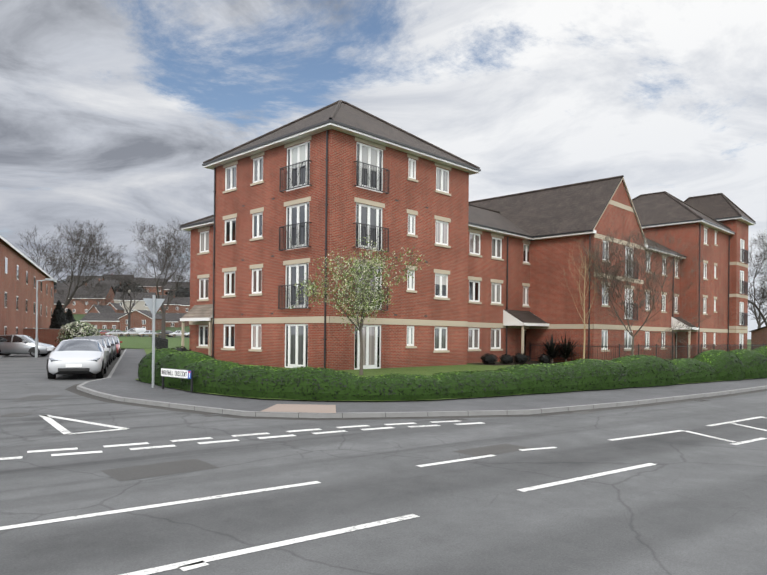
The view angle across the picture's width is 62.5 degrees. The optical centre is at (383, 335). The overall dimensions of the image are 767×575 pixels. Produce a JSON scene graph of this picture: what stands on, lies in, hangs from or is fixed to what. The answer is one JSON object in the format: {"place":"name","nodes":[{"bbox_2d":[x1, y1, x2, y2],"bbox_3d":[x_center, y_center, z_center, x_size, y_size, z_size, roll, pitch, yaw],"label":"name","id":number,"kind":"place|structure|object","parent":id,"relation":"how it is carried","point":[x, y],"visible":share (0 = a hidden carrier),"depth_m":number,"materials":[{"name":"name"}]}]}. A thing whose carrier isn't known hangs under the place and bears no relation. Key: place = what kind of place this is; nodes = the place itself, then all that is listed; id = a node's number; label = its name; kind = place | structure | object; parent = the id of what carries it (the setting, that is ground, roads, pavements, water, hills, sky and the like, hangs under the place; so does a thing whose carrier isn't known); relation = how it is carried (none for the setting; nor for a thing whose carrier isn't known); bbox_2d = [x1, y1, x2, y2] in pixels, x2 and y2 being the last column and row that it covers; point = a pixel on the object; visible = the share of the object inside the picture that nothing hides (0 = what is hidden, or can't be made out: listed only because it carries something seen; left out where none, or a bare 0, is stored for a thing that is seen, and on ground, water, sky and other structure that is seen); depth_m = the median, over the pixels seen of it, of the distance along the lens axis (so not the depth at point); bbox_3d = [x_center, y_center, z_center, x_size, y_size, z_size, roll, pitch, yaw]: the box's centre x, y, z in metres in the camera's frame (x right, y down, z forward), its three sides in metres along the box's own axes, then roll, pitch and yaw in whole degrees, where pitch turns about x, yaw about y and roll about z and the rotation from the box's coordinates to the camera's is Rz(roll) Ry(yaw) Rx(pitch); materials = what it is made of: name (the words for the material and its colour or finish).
{"place":"outdoors","nodes":[
{"label":"outdoors","id":0,"kind":"place"},
{"bbox_2d":[0,354,17,357],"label":"kerb","id":1,"kind":"structure","parent":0,"point":[3,355],"depth_m":43.54,"materials":[{"name":"concrete"}]},
{"bbox_2d":[56,282,90,291],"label":"hill house","id":2,"kind":"structure","parent":0,"point":[63,286],"depth_m":306.72,"materials":[{"name":"grey tile"}]},
{"bbox_2d":[66,275,103,282],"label":"hill house","id":3,"kind":"structure","parent":0,"point":[95,278],"depth_m":387.66,"materials":[{"name":"grey tile"}]},
{"bbox_2d":[102,274,133,282],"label":"hill house","id":4,"kind":"structure","parent":0,"point":[117,276],"depth_m":396.55,"materials":[{"name":"grey tile"}]},
{"bbox_2d":[73,312,189,348],"bbox_3d":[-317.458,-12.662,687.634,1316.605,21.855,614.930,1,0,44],"label":"hill terrain","id":5,"kind":"structure","parent":0,"point":[138,342],"depth_m":106.17,"materials":[{"name":"green plant"}]},
{"bbox_2d":[17,228,96,292],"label":"bare tree","id":6,"kind":"object","parent":5,"relation":"on","point":[51,259],"visible":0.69,"depth_m":127.87,"materials":[{"name":"grey"}]},
{"bbox_2d":[54,289,67,312],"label":"hill house","id":7,"kind":"structure","parent":5,"relation":"on","point":[62,300],"depth_m":245.80,"materials":[{"name":"grey brick"}]},
{"bbox_2d":[54,280,68,290],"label":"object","id":8,"kind":"object","parent":5,"relation":"on","point":[55,285],"visible":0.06,"depth_m":330.65,"materials":[{"name":"grey plant"}]},
{"bbox_2d":[41,218,131,311],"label":"bare tree","id":9,"kind":"object","parent":5,"relation":"on","point":[86,252],"visible":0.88,"depth_m":137.39,"materials":[{"name":"grey plant"}]},
{"bbox_2d":[68,284,114,313],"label":"hill house","id":10,"kind":"structure","parent":5,"relation":"on","point":[76,307],"depth_m":237.67,"materials":[{"name":"brown brick"}]},
{"bbox_2d":[87,302,115,312],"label":"hill house","id":11,"kind":"structure","parent":5,"relation":"on","point":[105,309],"depth_m":203.86,"materials":[{"name":"brown brick"}]},
{"bbox_2d":[80,313,126,328],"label":"hill house","id":12,"kind":"structure","parent":5,"relation":"on","point":[105,320],"depth_m":181.94,"materials":[{"name":"brown brick"}]},
{"bbox_2d":[89,279,119,290],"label":"hill house","id":13,"kind":"structure","parent":5,"relation":"on","point":[107,282],"depth_m":316.36,"materials":[{"name":"grey tile"}]},
{"bbox_2d":[107,300,123,312],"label":"hill house","id":14,"kind":"structure","parent":5,"relation":"on","point":[118,308],"depth_m":220.20,"materials":[{"name":"brown brick"}]},
{"bbox_2d":[100,257,155,329],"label":"bare tree","id":15,"kind":"object","parent":5,"relation":"on","point":[135,285],"visible":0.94,"depth_m":150.89,"materials":[{"name":"grey plant"}]},
{"bbox_2d":[113,281,146,293],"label":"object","id":16,"kind":"object","parent":5,"relation":"on","point":[138,289],"visible":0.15,"depth_m":288.99,"materials":[{"name":"grey plant"}]},
{"bbox_2d":[113,290,156,312],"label":"hill house","id":17,"kind":"structure","parent":5,"relation":"on","point":[141,304],"depth_m":233.92,"materials":[{"name":"beige paint"}]},
{"bbox_2d":[118,310,165,330],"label":"hill house","id":18,"kind":"structure","parent":5,"relation":"on","point":[141,318],"depth_m":176.32,"materials":[{"name":"brown brick"}]},
{"bbox_2d":[103,333,181,337],"bbox_3d":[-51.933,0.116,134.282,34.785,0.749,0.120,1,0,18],"label":"road","id":19,"kind":"structure","parent":5,"relation":"on","point":[145,334],"depth_m":133.80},
{"bbox_2d":[127,219,190,338],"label":"bare tree","id":20,"kind":"object","parent":5,"relation":"on","point":[166,263],"visible":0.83,"depth_m":105.48,"materials":[{"name":"grey plant"}]},
{"bbox_2d":[156,295,170,311],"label":"hill house","id":21,"kind":"structure","parent":5,"relation":"on","point":[159,309],"depth_m":264.40,"materials":[{"name":"brown brick"}]},
{"bbox_2d":[156,311,189,326],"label":"hill house","id":22,"kind":"structure","parent":5,"relation":"on","point":[172,319],"depth_m":191.10,"materials":[{"name":"brown brick"}]},
{"bbox_2d":[161,296,185,312],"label":"hill house","id":23,"kind":"structure","parent":5,"relation":"on","point":[172,308],"depth_m":252.87,"materials":[{"name":"brown brick"}]},
{"bbox_2d":[164,282,189,294],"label":"hill house","id":24,"kind":"structure","parent":5,"relation":"on","point":[170,285],"depth_m":363.96,"materials":[{"name":"brown brick"}]},
{"bbox_2d":[165,287,189,296],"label":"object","id":25,"kind":"object","parent":5,"relation":"on","point":[187,294],"visible":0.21,"depth_m":297.57,"materials":[{"name":"grey plant"}]},
{"bbox_2d":[180,297,189,312],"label":"hill house","id":26,"kind":"structure","parent":5,"relation":"on","point":[185,306],"depth_m":241.72,"materials":[{"name":"brown brick"}]},
{"bbox_2d":[131,277,165,294],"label":"hill house","id":27,"kind":"structure","parent":0,"point":[153,285],"depth_m":386.90,"materials":[{"name":"grey tile"}]},
{"bbox_2d":[0,348,766,574],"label":"road","id":28,"kind":"structure","parent":0,"point":[688,503],"depth_m":6.95,"materials":[{"name":"grey asphalt"}]},
{"bbox_2d":[0,334,54,356],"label":"silver hatchback car","id":29,"kind":"object","parent":28,"relation":"on","point":[16,344],"visible":0.79,"depth_m":42.55,"materials":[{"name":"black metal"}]},
{"bbox_2d":[0,235,56,334],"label":"block building","id":30,"kind":"structure","parent":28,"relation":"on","point":[21,273],"depth_m":54.54,"materials":[{"name":"red brick"}]},
{"bbox_2d":[23,328,65,346],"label":"boundary wall","id":31,"kind":"structure","parent":28,"relation":"on","point":[47,336],"depth_m":56.90,"materials":[{"name":"brick"}]},
{"bbox_2d":[35,278,56,357],"bbox_3d":[-20.766,-1.042,38.846,1.134,4.880,0.240,1,0,-21],"label":"lamp post","id":32,"kind":"object","parent":28,"relation":"on","point":[36,338],"visible":1,"depth_m":38.64,"materials":[{"name":"metal"}]},
{"bbox_2d":[49,300,68,328],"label":"conifer","id":33,"kind":"object","parent":28,"relation":"on","point":[58,319],"visible":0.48,"depth_m":68.37,"materials":[{"name":"green plant"}]},
{"bbox_2d":[65,309,75,324],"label":"conifer","id":34,"kind":"object","parent":28,"relation":"on","point":[69,316],"visible":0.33,"depth_m":70.56,"materials":[{"name":"green plant"}]},
{"bbox_2d":[46,339,108,378],"bbox_3d":[-11.882,0.880,24.685,2.135,1.445,4.715,1,0,-21],"label":"car","id":35,"kind":"object","parent":28,"relation":"on","point":[78,356],"visible":1,"depth_m":23.11,"materials":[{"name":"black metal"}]},
{"bbox_2d":[55,321,100,343],"bbox_3d":[-25.310,0.125,52.603,3.283,2.606,3.648,1,0,44],"label":"blossom shrub","id":36,"kind":"object","parent":28,"relation":"on","point":[78,329],"visible":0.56,"depth_m":51.66,"materials":[{"name":"white plant"}]},
{"bbox_2d":[73,337,110,366],"bbox_3d":[-13.836,0.829,29.536,2.038,1.505,3.975,1,0,-21],"label":"parked car","id":37,"kind":"object","parent":28,"relation":"on","point":[102,341],"visible":0.19,"depth_m":29.42,"materials":[{"name":"silver metal"}]},
{"bbox_2d":[85,336,113,364],"bbox_3d":[-15.813,0.809,34.561,2.037,1.505,3.975,1,0,-21],"label":"parked car","id":38,"kind":"object","parent":28,"relation":"on","point":[107,340],"visible":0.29,"depth_m":34.45,"materials":[{"name":"grey metal"}]},
{"bbox_2d":[104,336,117,359],"bbox_3d":[-17.695,0.789,39.516,2.037,1.505,3.975,1,0,-21],"label":"parked car","id":39,"kind":"object","parent":28,"relation":"on","point":[114,348],"visible":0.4,"depth_m":39.26,"materials":[{"name":"silver metal"}]},
{"bbox_2d":[101,335,121,356],"bbox_3d":[-19.525,0.770,44.599,2.037,1.505,3.975,1,0,-21],"label":"parked car","id":40,"kind":"object","parent":28,"relation":"on","point":[118,345],"visible":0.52,"depth_m":44.23,"materials":[{"name":"red metal"}]},
{"bbox_2d":[0,395,766,574],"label":"road markings","id":41,"kind":"object","parent":28,"relation":"on","point":[149,470],"visible":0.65,"depth_m":8.05,"materials":[{"name":"paint"}]},
{"bbox_2d":[202,400,709,420],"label":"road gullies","id":42,"kind":"object","parent":28,"relation":"on","point":[451,419],"visible":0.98,"depth_m":13.26,"materials":[{"name":"metal"}]},
{"bbox_2d":[748,326,766,349],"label":"building","id":43,"kind":"structure","parent":28,"relation":"on","point":[758,336],"depth_m":75.58,"materials":[{"name":"brown brick"}]},
{"bbox_2d":[0,0,766,338],"label":"sky","id":44,"kind":"structure","parent":0,"point":[112,112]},
{"bbox_2d":[65,348,766,419],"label":"pavement","id":45,"kind":"structure","parent":0,"point":[117,383],"depth_m":15.65,"materials":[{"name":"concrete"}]},
{"bbox_2d":[143,295,164,387],"bbox_3d":[-6.754,0.185,18.558,0.620,2.720,0.104,1,0,-21],"label":"give way sign","id":46,"kind":"object","parent":45,"relation":"on","point":[153,304],"visible":1,"depth_m":18.53,"materials":[{"name":"metal"}]},
{"bbox_2d":[161,368,192,392],"bbox_3d":[-5.763,1.249,17.603,1.596,0.612,0.073,1,0,42],"label":"street name sign","id":47,"kind":"object","parent":45,"relation":"on","point":[177,373],"visible":1,"depth_m":17.51,"materials":[{"name":"white metal"}]},
{"bbox_2d":[135,343,753,400],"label":"lawn","id":48,"kind":"structure","parent":0,"point":[427,370],"depth_m":29.41,"materials":[{"name":"green plant"}]},
{"bbox_2d":[155,337,167,348],"bbox_3d":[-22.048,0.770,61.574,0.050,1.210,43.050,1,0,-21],"label":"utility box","id":49,"kind":"object","parent":48,"relation":"on","point":[160,343],"visible":0.58,"depth_m":53.17,"materials":[{"name":"black metal"}]},
{"bbox_2d":[172,346,190,351],"bbox_3d":[-11.022,1.085,34.325,1.456,0.962,1.374,1,0,28],"label":"shrub","id":50,"kind":"object","parent":48,"relation":"on","point":[179,348],"visible":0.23,"depth_m":34.08,"materials":[{"name":"green plant"}]},
{"bbox_2d":[285,235,429,374],"bbox_3d":[-1.166,-1.277,25.062,5.138,5.766,6.034,1,0,44],"label":"tree","id":51,"kind":"object","parent":48,"relation":"on","point":[360,285],"depth_m":24.66,"materials":[{"name":"green plant"}]},
{"bbox_2d":[138,345,766,401],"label":"hedge","id":52,"kind":"object","parent":48,"relation":"on","point":[418,393],"depth_m":17.74,"materials":[{"name":"green plant"}]},
{"bbox_2d":[180,100,755,369],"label":"apartment building","id":53,"kind":"structure","parent":48,"relation":"on","point":[294,200],"depth_m":34.24,"materials":[{"name":"brick"}]},
{"bbox_2d":[480,353,497,364],"bbox_3d":[5.993,1.379,35.891,1.022,0.716,1.078,1,0,44],"label":"shrub","id":54,"kind":"object","parent":48,"relation":"on","point":[489,358],"visible":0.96,"depth_m":35.66,"materials":[{"name":"green plant"}]},
{"bbox_2d":[498,354,513,363],"bbox_3d":[7.149,1.413,36.654,0.906,0.659,1.007,1,0,44],"label":"shrub","id":55,"kind":"object","parent":48,"relation":"on","point":[506,359],"visible":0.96,"depth_m":36.42,"materials":[{"name":"green plant"}]},
{"bbox_2d":[513,353,529,363],"bbox_3d":[8.142,1.403,37.355,1.111,0.720,0.998,1,0,44],"label":"shrub","id":56,"kind":"object","parent":48,"relation":"on","point":[521,358],"visible":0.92,"depth_m":37.10,"materials":[{"name":"green plant"}]},
{"bbox_2d":[538,355,552,362],"bbox_3d":[9.794,1.479,38.379,0.839,0.577,0.916,1,0,44],"label":"shrub","id":57,"kind":"object","parent":48,"relation":"on","point":[544,359],"visible":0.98,"depth_m":38.21,"materials":[{"name":"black plant"}]},
{"bbox_2d":[530,332,579,362],"bbox_3d":[10.339,0.708,39.203,3.311,2.012,2.659,1,0,-1],"label":"cordyline plant","id":58,"kind":"object","parent":48,"relation":"on","point":[550,350],"visible":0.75,"depth_m":38.88,"materials":[{"name":"black plant"}]},
{"bbox_2d":[551,333,581,361],"bbox_3d":[11.179,0.758,38.853,3.242,1.929,2.890,1,0,44],"label":"cordyline plant","id":59,"kind":"object","parent":48,"relation":"on","point":[566,351],"visible":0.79,"depth_m":38.75,"materials":[{"name":"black plant"}]},
{"bbox_2d":[554,239,608,358],"bbox_3d":[11.367,-1.931,35.657,3.414,7.334,2.460,1,0,-13],"label":"sapling tree","id":60,"kind":"object","parent":48,"relation":"on","point":[581,298],"visible":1,"depth_m":35.62,"materials":[{"name":"beige plant"}]},
{"bbox_2d":[574,222,715,357],"bbox_3d":[14.790,-2.368,36.635,8.359,8.280,6.049,1,0,44],"label":"sapling tree","id":61,"kind":"object","parent":48,"relation":"on","point":[613,276],"visible":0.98,"depth_m":36.65,"materials":[{"name":"brown plant"}]},
{"bbox_2d":[529,343,765,360],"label":"front railing","id":62,"kind":"object","parent":48,"relation":"on","point":[752,346],"visible":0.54,"depth_m":41.62,"materials":[{"name":"black metal"}]},
{"bbox_2d":[748,232,766,326],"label":"bare tree","id":63,"kind":"object","parent":48,"relation":"on","point":[762,294],"visible":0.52,"depth_m":69.36,"materials":[{"name":"grey plant"}]},
{"bbox_2d":[748,259,766,328],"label":"bare tree","id":64,"kind":"object","parent":48,"relation":"on","point":[760,323],"visible":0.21,"depth_m":108.18,"materials":[{"name":"grey plant"}]},
{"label":"road","id":65,"kind":"structure","parent":0,"visible":0},
{"bbox_2d":[98,330,110,334],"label":"car","id":66,"kind":"object","parent":65,"relation":"on","point":[103,331],"visible":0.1,"depth_m":151.23,"materials":[{"name":"silver metal"}]},
{"bbox_2d":[105,330,123,335],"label":"car","id":67,"kind":"object","parent":65,"relation":"on","point":[116,332],"visible":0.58,"depth_m":146.14,"materials":[{"name":"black metal"}]},
{"bbox_2d":[123,328,145,335],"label":"van","id":68,"kind":"object","parent":65,"relation":"on","point":[134,330],"visible":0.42,"depth_m":148.23,"materials":[{"name":"white metal"}]},
{"bbox_2d":[138,330,155,336],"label":"silver car","id":69,"kind":"object","parent":65,"relation":"on","point":[147,332],"visible":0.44,"depth_m":145.77,"materials":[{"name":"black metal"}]},
{"bbox_2d":[155,330,172,336],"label":"car","id":70,"kind":"object","parent":65,"relation":"on","point":[168,332],"visible":0.42,"depth_m":144.04,"materials":[{"name":"white metal"}]},
{"bbox_2d":[169,330,186,336],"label":"car","id":71,"kind":"object","parent":65,"relation":"on","point":[177,333],"visible":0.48,"depth_m":142.50,"materials":[{"name":"white metal"}]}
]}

